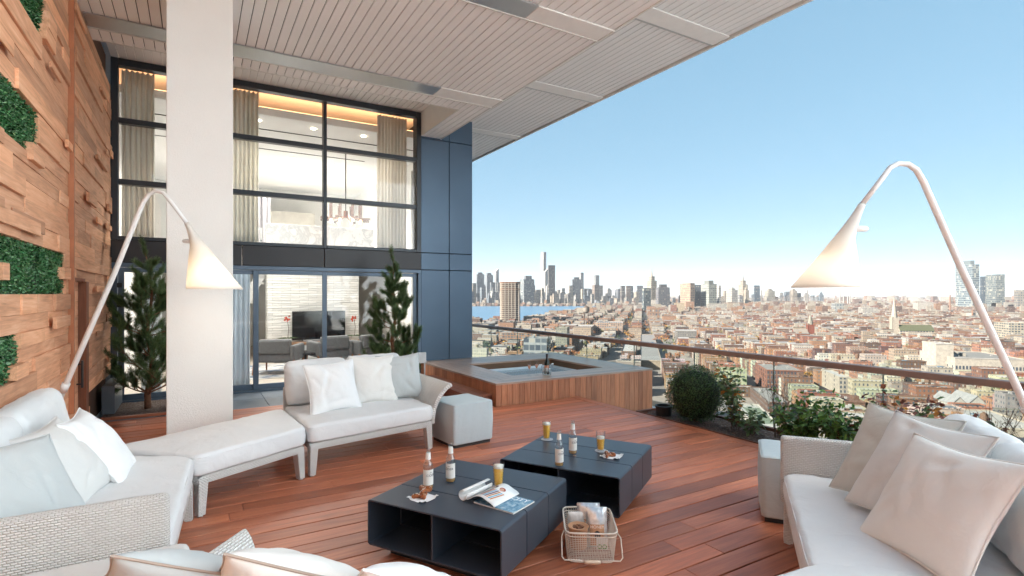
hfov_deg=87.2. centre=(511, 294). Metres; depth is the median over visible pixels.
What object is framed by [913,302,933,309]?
apartment block
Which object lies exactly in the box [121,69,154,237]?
curtain
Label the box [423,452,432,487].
bottle
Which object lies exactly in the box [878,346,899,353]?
row house
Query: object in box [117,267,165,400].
hinged door
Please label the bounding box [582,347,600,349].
row house
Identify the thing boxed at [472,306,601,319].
river
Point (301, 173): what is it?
ceiling
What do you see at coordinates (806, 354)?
row house
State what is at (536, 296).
skyscraper
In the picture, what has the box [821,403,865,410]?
row house
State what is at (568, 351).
row house
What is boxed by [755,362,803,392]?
factory block
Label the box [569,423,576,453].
bottle
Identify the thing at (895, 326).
church
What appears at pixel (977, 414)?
shrub
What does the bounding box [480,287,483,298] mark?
skyscraper
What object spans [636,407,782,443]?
planter
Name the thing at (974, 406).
row house
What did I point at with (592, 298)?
skyscraper
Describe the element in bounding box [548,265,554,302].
skyscraper
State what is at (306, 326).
television
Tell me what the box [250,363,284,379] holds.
rug
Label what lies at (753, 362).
row house
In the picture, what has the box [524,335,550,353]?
office block
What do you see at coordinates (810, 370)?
row house
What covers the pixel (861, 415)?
row house
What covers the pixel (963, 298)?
skyscraper
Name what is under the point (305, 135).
ceiling slot
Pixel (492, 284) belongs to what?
skyscraper
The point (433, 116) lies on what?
fascia
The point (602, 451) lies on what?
coaster
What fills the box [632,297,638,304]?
skyscraper
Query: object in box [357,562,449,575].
pillow
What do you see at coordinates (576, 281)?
skyscraper
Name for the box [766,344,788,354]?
row house
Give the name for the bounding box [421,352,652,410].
hot tub
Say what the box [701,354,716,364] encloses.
row house
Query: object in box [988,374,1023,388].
row house
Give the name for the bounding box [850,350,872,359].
row house
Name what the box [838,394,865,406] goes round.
corner shop
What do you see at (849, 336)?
apartment block
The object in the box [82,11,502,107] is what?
light channel
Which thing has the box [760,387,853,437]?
shrub
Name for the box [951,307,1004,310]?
factory block
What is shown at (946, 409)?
row house
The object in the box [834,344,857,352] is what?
row house
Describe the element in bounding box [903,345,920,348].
row house
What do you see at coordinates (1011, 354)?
row house
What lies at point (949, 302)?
chimney stack
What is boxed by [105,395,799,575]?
deck
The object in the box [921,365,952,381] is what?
row house
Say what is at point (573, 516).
snack bag
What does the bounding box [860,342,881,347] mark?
row house
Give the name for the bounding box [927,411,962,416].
row house
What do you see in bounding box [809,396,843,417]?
row house
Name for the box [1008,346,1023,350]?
row house
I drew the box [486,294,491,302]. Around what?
skyscraper
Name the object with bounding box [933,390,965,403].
sawtooth hall
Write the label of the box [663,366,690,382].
row house
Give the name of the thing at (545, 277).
skyscraper
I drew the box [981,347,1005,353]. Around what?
row house
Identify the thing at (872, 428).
pillow
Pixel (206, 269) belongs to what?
arc lamp
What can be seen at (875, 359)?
row house
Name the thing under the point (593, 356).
row house
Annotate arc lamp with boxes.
[59,189,242,397]
[791,161,1023,414]
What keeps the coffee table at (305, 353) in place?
on the rug
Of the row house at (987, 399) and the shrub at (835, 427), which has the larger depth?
the row house at (987, 399)
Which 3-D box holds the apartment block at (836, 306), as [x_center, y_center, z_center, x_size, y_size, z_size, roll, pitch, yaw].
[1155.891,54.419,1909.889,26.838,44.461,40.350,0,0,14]
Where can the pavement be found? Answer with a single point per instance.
(256, 399)
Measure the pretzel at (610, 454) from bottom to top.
0.041 m
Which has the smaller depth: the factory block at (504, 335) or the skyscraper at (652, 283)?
the factory block at (504, 335)
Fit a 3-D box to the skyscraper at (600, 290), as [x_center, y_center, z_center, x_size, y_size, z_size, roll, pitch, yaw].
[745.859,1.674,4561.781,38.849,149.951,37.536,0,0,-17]
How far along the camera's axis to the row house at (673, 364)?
477.60 m
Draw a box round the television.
[292,311,344,341]
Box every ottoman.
[432,393,492,448]
[758,439,783,523]
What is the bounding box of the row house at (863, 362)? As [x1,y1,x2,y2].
[849,354,871,377]
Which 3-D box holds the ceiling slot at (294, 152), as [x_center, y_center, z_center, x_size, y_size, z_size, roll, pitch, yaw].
[-5.743,-3.343,12.363,4.700,0.010,0.030,0,0,-31]
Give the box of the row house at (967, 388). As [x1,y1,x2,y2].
[958,385,981,392]
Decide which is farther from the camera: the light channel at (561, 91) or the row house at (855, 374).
the row house at (855, 374)
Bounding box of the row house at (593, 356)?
[574,354,598,359]
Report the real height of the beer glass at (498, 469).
0.157 m
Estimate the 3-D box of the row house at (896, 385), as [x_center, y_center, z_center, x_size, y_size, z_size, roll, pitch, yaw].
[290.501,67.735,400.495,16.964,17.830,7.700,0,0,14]
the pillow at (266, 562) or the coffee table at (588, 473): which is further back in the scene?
the coffee table at (588, 473)
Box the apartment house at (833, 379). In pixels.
[821,369,850,393]
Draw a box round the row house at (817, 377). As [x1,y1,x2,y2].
[813,369,844,385]
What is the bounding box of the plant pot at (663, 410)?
[655,404,672,416]
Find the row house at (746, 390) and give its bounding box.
[722,385,751,397]
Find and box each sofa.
[0,388,193,575]
[209,529,254,555]
[283,353,451,476]
[780,414,1023,575]
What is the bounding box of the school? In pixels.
[920,350,1023,372]
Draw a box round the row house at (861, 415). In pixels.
[833,410,864,421]
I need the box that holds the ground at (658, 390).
[472,296,1011,438]
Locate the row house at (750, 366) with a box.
[749,359,754,375]
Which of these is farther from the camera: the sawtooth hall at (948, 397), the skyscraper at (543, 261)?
the skyscraper at (543, 261)
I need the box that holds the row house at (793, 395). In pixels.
[792,390,796,409]
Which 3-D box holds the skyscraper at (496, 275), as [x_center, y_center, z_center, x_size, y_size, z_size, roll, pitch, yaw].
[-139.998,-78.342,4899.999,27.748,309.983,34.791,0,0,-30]
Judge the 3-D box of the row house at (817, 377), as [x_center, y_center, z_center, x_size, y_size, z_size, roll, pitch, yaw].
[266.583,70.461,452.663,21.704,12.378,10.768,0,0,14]
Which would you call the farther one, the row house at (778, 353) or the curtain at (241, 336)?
the row house at (778, 353)
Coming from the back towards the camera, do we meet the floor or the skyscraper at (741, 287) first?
the skyscraper at (741, 287)
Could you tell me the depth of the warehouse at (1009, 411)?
328.46 m
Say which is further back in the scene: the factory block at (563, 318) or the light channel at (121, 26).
the factory block at (563, 318)
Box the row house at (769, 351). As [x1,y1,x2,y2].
[767,348,789,354]
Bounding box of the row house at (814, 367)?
[806,366,829,370]
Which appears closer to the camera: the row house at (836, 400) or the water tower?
the row house at (836, 400)
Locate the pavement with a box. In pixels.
[101,390,282,421]
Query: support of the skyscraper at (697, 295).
on the ground at (658, 390)
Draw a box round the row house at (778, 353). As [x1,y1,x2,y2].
[774,351,797,355]
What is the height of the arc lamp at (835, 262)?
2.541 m
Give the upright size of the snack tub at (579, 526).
0.132 m
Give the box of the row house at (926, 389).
[909,379,954,396]
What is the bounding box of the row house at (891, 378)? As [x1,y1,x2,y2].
[884,375,913,381]
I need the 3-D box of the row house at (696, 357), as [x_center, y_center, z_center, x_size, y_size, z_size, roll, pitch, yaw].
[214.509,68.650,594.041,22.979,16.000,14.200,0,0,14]
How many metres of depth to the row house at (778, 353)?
577.22 m
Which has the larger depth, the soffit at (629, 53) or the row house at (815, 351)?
the row house at (815, 351)
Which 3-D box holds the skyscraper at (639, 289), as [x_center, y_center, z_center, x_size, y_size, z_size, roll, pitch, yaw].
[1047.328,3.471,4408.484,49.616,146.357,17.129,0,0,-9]
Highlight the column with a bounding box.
[166,0,232,434]
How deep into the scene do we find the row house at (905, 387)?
377.92 m
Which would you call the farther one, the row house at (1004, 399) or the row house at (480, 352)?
the row house at (480, 352)
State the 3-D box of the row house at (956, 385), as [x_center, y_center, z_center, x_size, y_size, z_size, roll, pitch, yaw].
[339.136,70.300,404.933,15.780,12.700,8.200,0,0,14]
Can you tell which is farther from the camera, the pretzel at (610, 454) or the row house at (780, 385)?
the row house at (780, 385)
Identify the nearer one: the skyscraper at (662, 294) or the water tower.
the water tower
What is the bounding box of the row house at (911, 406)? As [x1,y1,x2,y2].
[907,404,917,414]
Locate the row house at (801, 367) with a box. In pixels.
[793,364,803,370]
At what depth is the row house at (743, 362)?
544.26 m
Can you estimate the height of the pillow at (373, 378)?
0.537 m
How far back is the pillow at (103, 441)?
3.39 m
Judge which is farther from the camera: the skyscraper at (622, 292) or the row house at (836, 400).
the skyscraper at (622, 292)
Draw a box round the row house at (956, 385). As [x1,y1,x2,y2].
[948,382,976,390]
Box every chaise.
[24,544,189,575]
[126,409,305,516]
[778,563,914,575]
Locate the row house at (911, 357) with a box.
[904,353,919,359]
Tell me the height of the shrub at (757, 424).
0.404 m
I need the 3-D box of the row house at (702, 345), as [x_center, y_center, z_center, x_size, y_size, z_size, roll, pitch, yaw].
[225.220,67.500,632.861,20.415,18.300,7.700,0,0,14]
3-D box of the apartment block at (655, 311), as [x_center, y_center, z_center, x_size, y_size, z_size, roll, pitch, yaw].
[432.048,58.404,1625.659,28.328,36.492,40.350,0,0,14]
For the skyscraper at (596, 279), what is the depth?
4782.42 m
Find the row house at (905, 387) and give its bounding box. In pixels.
[902,381,940,393]
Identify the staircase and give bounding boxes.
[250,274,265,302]
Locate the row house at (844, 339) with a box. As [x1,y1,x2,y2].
[832,338,850,352]
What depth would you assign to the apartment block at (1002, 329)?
852.79 m
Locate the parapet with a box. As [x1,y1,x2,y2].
[265,223,373,246]
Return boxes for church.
[792,312,813,333]
[889,297,934,334]
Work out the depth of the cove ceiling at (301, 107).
10.80 m
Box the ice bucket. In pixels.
[539,363,553,373]
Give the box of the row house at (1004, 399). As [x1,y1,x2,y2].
[994,390,1019,407]
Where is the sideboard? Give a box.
[292,339,358,359]
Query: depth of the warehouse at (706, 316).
1486.53 m
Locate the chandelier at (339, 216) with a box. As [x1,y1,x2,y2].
[320,154,370,224]
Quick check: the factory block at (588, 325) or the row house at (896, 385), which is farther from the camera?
the factory block at (588, 325)
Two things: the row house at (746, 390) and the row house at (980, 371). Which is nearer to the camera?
the row house at (746, 390)
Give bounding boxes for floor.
[124,347,345,393]
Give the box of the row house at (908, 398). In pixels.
[888,395,938,412]
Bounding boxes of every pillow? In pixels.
[0,433,85,517]
[9,416,110,501]
[56,407,135,482]
[105,548,222,575]
[219,548,359,575]
[302,358,361,414]
[348,355,397,402]
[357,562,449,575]
[375,352,421,397]
[828,402,966,491]
[844,410,999,509]
[860,432,1023,575]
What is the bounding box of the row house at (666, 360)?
[661,359,678,374]
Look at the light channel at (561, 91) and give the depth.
9.48 m
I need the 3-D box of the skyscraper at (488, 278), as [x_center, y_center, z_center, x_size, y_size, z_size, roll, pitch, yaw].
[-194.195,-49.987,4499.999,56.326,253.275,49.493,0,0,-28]
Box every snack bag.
[568,511,583,540]
[577,502,599,522]
[586,507,606,546]
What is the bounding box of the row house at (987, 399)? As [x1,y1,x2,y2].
[981,396,992,406]
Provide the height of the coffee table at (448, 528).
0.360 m
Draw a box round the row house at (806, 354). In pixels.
[791,352,815,364]
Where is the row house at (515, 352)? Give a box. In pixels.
[505,349,523,354]
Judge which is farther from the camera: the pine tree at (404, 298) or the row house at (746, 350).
the row house at (746, 350)
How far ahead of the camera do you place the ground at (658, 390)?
660.16 m
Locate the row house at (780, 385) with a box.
[779,377,811,394]
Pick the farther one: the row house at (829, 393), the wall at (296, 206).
the row house at (829, 393)
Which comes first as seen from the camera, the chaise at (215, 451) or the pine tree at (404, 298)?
the chaise at (215, 451)
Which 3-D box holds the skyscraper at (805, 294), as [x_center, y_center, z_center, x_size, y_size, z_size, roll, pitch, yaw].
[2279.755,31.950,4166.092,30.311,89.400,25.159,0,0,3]
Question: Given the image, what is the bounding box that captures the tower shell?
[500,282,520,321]
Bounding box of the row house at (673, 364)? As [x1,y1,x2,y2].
[662,363,686,366]
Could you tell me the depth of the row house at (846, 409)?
290.60 m
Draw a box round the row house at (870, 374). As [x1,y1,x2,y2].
[867,364,902,378]
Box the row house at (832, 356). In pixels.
[828,353,856,368]
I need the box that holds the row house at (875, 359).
[860,353,886,365]
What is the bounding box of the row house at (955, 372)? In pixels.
[953,370,970,374]
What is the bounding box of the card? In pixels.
[596,538,607,549]
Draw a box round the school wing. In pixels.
[922,341,953,365]
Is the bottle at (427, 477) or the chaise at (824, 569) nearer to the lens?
the chaise at (824, 569)
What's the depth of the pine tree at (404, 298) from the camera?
9.20 m
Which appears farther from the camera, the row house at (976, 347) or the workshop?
the row house at (976, 347)
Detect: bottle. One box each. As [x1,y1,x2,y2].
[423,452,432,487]
[446,446,454,482]
[544,354,549,373]
[555,433,563,466]
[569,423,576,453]
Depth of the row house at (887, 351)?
588.17 m
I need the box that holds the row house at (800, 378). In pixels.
[781,372,811,396]
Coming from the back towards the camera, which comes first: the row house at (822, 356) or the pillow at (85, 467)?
the row house at (822, 356)
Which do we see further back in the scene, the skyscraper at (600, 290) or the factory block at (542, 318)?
the skyscraper at (600, 290)
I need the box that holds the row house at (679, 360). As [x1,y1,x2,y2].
[661,352,684,361]
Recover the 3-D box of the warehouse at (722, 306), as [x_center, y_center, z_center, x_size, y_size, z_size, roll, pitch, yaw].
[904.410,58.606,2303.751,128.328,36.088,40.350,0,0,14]
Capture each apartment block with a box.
[555,325,568,346]
[650,307,659,318]
[674,303,684,311]
[831,303,843,311]
[834,332,853,339]
[854,334,860,339]
[858,307,877,313]
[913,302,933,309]
[994,322,1023,337]
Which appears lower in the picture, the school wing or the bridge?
the school wing
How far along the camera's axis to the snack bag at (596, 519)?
3.45 m
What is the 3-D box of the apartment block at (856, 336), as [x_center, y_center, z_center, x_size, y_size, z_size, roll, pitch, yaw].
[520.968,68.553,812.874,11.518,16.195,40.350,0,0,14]
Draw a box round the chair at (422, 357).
[411,352,425,374]
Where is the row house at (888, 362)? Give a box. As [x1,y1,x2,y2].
[884,358,902,365]
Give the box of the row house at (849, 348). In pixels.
[846,346,868,353]
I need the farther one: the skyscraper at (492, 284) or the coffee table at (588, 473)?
the skyscraper at (492, 284)
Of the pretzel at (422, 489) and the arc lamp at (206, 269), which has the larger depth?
the arc lamp at (206, 269)
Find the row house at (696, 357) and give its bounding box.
[695,353,698,363]
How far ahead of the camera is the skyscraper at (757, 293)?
3293.26 m
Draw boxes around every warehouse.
[676,315,730,319]
[707,304,739,309]
[750,386,791,414]
[953,330,978,336]
[992,407,1021,419]
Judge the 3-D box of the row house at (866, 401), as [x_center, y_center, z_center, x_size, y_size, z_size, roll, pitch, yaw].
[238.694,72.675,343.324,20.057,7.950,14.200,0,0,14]
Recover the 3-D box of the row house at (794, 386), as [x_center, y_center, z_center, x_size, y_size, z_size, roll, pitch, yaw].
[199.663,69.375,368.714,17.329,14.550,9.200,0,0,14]
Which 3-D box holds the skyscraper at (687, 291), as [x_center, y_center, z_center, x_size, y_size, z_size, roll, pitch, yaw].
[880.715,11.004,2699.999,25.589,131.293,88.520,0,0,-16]
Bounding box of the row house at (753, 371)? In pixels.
[752,365,754,378]
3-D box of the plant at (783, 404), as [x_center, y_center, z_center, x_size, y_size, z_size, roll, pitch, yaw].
[3.084,1.258,6.176,0.575,0.785,0.406,0,0,-31]
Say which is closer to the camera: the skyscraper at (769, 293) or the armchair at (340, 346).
the armchair at (340, 346)
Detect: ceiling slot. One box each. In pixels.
[155,114,412,150]
[155,135,364,161]
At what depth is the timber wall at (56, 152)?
4.74 m
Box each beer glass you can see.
[493,464,503,485]
[542,421,550,437]
[596,433,604,450]
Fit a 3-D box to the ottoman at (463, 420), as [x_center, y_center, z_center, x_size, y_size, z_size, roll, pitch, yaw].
[-0.569,1.409,6.057,0.525,0.481,0.526,0,0,-37]
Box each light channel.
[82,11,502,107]
[459,0,614,42]
[472,128,520,139]
[525,81,602,102]
[635,7,729,45]
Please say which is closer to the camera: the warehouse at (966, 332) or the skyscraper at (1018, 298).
the warehouse at (966, 332)
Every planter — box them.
[99,377,165,420]
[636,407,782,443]
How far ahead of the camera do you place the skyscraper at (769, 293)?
3573.42 m
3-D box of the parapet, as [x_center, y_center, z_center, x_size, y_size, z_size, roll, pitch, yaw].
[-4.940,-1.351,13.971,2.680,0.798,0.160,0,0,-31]
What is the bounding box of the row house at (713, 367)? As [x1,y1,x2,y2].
[710,363,717,376]
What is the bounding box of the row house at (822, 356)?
[817,353,841,360]
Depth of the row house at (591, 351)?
557.90 m
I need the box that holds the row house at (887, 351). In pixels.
[885,345,897,359]
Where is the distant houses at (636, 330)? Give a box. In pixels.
[472,295,1023,420]
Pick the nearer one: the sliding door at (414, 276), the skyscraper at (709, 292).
the sliding door at (414, 276)
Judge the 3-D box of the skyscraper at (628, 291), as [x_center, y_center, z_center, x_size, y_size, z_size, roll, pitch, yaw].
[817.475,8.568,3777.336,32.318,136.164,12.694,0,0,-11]
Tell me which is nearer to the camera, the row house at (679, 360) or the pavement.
the pavement
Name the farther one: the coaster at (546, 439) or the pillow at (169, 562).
the coaster at (546, 439)
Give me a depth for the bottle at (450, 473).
3.67 m
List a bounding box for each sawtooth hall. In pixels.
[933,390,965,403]
[952,390,986,404]
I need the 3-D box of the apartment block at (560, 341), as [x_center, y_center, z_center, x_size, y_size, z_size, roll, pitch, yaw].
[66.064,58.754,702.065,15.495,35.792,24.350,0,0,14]
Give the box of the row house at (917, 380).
[907,369,920,381]
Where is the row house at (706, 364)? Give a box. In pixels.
[704,360,726,371]
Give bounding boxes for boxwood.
[664,364,725,422]
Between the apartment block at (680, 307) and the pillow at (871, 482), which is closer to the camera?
the pillow at (871, 482)
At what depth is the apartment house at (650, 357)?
607.35 m
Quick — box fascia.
[92,0,812,161]
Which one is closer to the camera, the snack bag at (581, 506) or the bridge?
the snack bag at (581, 506)
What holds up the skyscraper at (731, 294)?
on the ground at (658, 390)
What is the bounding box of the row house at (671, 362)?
[662,361,687,378]
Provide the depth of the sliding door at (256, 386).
9.21 m
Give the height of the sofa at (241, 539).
0.630 m
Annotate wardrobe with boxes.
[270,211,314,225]
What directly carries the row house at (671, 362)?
on the ground at (658, 390)
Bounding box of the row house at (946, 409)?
[918,403,964,413]
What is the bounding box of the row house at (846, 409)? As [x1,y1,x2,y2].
[828,407,864,411]
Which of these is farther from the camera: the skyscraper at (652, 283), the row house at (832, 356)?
the skyscraper at (652, 283)
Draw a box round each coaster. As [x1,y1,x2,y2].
[541,438,552,440]
[595,449,607,452]
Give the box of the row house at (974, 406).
[947,402,992,409]
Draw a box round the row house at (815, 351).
[812,343,831,358]
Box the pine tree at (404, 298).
[361,245,422,368]
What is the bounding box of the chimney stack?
[949,295,950,309]
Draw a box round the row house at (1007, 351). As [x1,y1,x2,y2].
[1005,349,1019,355]
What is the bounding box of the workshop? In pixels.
[964,409,1023,441]
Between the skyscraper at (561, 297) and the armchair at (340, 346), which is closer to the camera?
the armchair at (340, 346)
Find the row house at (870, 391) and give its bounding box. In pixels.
[856,387,898,400]
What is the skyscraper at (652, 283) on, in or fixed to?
on the ground at (658, 390)
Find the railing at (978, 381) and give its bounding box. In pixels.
[472,324,1023,427]
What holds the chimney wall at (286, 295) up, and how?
on the floor
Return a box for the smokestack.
[849,289,850,303]
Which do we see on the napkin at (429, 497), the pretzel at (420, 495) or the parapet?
the pretzel at (420, 495)
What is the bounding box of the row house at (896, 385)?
[887,377,910,393]
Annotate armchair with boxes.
[252,339,303,374]
[306,335,352,358]
[340,334,385,357]
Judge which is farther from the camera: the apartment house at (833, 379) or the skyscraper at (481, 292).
the skyscraper at (481, 292)
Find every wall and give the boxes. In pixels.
[0,0,112,418]
[101,42,354,382]
[111,56,471,402]
[266,271,358,341]
[355,163,412,352]
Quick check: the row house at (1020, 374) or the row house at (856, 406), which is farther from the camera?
the row house at (1020, 374)
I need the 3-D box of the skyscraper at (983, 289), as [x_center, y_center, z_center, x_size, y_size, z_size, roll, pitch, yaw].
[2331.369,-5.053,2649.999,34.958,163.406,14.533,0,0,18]
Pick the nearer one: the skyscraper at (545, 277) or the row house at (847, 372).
the row house at (847, 372)
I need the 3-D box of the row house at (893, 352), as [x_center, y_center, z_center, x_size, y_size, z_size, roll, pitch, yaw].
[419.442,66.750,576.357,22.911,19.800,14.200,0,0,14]
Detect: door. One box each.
[69,282,83,418]
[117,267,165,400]
[233,270,258,390]
[253,270,326,389]
[327,272,416,350]
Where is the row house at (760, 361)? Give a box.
[757,360,779,362]
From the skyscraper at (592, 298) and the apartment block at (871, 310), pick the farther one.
the skyscraper at (592, 298)
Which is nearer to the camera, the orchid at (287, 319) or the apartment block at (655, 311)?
the orchid at (287, 319)
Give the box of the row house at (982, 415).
[979,412,1000,429]
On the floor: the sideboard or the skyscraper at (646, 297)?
the sideboard
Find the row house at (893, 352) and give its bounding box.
[888,347,918,359]
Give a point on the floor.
(261, 381)
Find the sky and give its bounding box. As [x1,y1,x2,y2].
[472,0,1023,296]
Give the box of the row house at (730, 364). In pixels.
[718,363,740,367]
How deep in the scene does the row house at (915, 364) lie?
474.08 m
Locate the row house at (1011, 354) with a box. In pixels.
[1009,350,1023,356]
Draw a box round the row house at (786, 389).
[784,385,821,399]
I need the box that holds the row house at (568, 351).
[554,349,570,354]
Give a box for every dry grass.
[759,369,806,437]
[931,400,1023,441]
[995,398,1023,442]
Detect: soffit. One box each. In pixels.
[77,0,659,138]
[470,0,801,159]
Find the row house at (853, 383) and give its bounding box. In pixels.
[848,378,887,394]
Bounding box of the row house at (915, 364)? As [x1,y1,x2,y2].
[896,359,926,368]
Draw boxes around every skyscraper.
[472,283,475,302]
[476,272,483,292]
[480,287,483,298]
[484,273,492,297]
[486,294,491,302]
[490,282,494,292]
[490,288,494,302]
[494,268,498,291]
[496,283,499,292]
[520,279,533,303]
[534,291,538,302]
[541,252,545,288]
[544,269,547,299]
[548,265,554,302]
[552,294,558,303]
[559,293,563,302]
[566,293,569,302]
[569,285,572,303]
[571,277,580,302]
[578,273,583,288]
[581,289,583,301]
[583,296,589,303]
[590,294,593,302]
[592,285,598,299]
[594,275,598,284]
[599,285,602,295]
[606,288,611,295]
[616,289,619,297]
[620,286,624,301]
[626,286,630,304]
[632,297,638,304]
[636,286,642,302]
[642,288,650,311]
[647,270,656,299]
[656,284,669,306]
[680,283,694,306]
[695,285,700,305]
[701,280,716,306]
[717,285,720,303]
[726,287,737,302]
[738,276,747,301]
[744,284,748,302]
[754,285,759,301]
[764,289,774,302]
[784,291,789,300]
[791,289,796,302]
[803,292,808,300]
[819,291,823,302]
[956,261,978,306]
[980,276,985,303]
[986,274,1004,305]
[1014,290,1023,306]
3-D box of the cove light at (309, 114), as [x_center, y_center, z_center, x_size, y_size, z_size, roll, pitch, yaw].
[-4.068,-3.515,10.513,5.700,0.030,0.040,0,0,-31]
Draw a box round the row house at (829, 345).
[828,342,846,348]
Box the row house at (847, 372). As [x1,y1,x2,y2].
[845,362,873,375]
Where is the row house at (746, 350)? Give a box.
[735,348,752,363]
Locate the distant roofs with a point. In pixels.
(729, 329)
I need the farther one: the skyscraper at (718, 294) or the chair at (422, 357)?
the skyscraper at (718, 294)
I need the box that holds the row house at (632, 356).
[620,353,640,358]
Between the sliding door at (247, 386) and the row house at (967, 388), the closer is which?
the sliding door at (247, 386)
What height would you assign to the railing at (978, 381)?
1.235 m
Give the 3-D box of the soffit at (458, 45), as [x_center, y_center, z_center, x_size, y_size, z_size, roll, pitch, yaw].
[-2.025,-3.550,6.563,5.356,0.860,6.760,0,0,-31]
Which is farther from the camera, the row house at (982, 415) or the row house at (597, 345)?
the row house at (597, 345)
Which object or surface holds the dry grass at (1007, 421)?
on the planter at (720, 424)
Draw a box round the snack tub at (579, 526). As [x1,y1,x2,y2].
[568,521,588,549]
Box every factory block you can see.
[496,330,539,345]
[524,315,544,320]
[545,316,573,320]
[578,324,594,334]
[594,320,623,333]
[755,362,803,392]
[880,309,914,311]
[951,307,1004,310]
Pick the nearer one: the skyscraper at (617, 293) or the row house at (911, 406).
the row house at (911, 406)
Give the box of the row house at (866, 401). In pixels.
[864,399,875,407]
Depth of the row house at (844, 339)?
645.86 m
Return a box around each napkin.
[407,491,438,502]
[600,451,622,458]
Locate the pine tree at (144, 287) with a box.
[98,234,165,408]
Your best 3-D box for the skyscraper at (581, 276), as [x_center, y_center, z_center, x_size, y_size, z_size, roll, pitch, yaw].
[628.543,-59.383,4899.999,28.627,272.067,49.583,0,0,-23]
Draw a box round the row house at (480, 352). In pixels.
[472,347,488,356]
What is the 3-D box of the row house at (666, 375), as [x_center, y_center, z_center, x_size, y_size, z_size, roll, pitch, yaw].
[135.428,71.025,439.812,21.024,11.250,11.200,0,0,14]
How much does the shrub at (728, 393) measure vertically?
0.927 m
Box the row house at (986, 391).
[970,386,1008,397]
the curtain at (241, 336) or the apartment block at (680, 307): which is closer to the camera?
the curtain at (241, 336)
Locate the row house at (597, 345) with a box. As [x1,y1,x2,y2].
[587,341,601,349]
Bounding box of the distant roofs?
[472,295,1023,396]
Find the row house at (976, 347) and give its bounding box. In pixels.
[972,344,1002,351]
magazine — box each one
[459,478,518,506]
[474,496,533,514]
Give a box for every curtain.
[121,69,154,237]
[141,272,161,392]
[233,88,258,241]
[233,274,249,384]
[258,197,269,241]
[377,114,406,248]
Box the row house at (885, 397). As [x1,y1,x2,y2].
[876,393,911,407]
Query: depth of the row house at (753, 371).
491.36 m
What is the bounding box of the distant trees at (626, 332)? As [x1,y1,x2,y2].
[472,308,1020,354]
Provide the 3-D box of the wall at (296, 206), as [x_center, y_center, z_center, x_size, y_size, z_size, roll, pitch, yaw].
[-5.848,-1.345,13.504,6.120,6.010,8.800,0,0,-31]
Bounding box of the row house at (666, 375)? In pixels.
[664,373,676,387]
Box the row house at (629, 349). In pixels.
[621,344,636,354]
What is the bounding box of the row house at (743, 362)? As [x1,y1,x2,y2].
[742,358,748,367]
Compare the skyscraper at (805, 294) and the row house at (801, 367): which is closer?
the row house at (801, 367)
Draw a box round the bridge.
[722,290,817,302]
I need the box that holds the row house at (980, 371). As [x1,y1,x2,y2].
[971,366,1005,387]
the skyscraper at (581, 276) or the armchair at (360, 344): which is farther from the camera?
the skyscraper at (581, 276)
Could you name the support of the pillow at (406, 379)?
on the sofa at (370, 420)
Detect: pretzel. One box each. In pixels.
[411,492,426,499]
[419,485,431,493]
[604,451,615,457]
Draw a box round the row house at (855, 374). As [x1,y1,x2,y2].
[853,372,862,377]
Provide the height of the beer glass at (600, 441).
0.157 m
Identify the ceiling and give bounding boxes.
[115,44,412,137]
[119,93,412,196]
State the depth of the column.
5.44 m
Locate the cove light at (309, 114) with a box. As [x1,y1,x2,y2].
[155,89,410,130]
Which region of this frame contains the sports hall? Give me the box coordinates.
[739,403,778,427]
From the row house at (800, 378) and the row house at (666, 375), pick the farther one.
the row house at (666, 375)
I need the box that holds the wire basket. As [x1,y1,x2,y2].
[561,506,622,564]
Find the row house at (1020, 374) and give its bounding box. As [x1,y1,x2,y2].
[1015,372,1023,376]
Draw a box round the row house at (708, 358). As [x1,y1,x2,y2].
[703,355,726,367]
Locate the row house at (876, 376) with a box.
[871,375,881,378]
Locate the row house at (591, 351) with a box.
[580,345,601,359]
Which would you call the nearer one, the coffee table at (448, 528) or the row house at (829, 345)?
the coffee table at (448, 528)
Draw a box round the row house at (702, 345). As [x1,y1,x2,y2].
[694,343,712,348]
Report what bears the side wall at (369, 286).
on the floor
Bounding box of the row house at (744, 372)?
[717,366,746,384]
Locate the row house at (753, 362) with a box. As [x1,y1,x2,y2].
[751,360,756,375]
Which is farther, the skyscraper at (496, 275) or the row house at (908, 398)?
the skyscraper at (496, 275)
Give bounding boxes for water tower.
[583,305,589,324]
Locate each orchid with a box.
[279,316,297,339]
[347,316,360,339]
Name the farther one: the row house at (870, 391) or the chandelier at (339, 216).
the row house at (870, 391)
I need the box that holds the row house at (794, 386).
[788,383,818,404]
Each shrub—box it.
[711,355,747,429]
[735,404,769,436]
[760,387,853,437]
[803,391,863,440]
[846,384,945,430]
[921,412,1015,436]
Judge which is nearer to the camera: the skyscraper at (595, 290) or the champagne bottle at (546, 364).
the champagne bottle at (546, 364)
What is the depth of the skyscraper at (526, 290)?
3674.57 m
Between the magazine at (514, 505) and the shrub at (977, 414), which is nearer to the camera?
the magazine at (514, 505)
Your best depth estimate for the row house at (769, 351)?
603.98 m
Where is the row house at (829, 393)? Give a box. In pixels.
[797,389,838,413]
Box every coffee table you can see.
[303,350,314,358]
[368,459,565,575]
[500,432,651,519]
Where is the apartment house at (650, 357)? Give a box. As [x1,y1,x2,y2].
[640,334,660,369]
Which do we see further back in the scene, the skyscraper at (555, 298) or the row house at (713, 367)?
the skyscraper at (555, 298)
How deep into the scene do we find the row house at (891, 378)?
405.06 m
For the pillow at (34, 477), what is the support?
on the sofa at (146, 503)
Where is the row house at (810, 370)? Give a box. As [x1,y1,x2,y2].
[807,368,832,382]

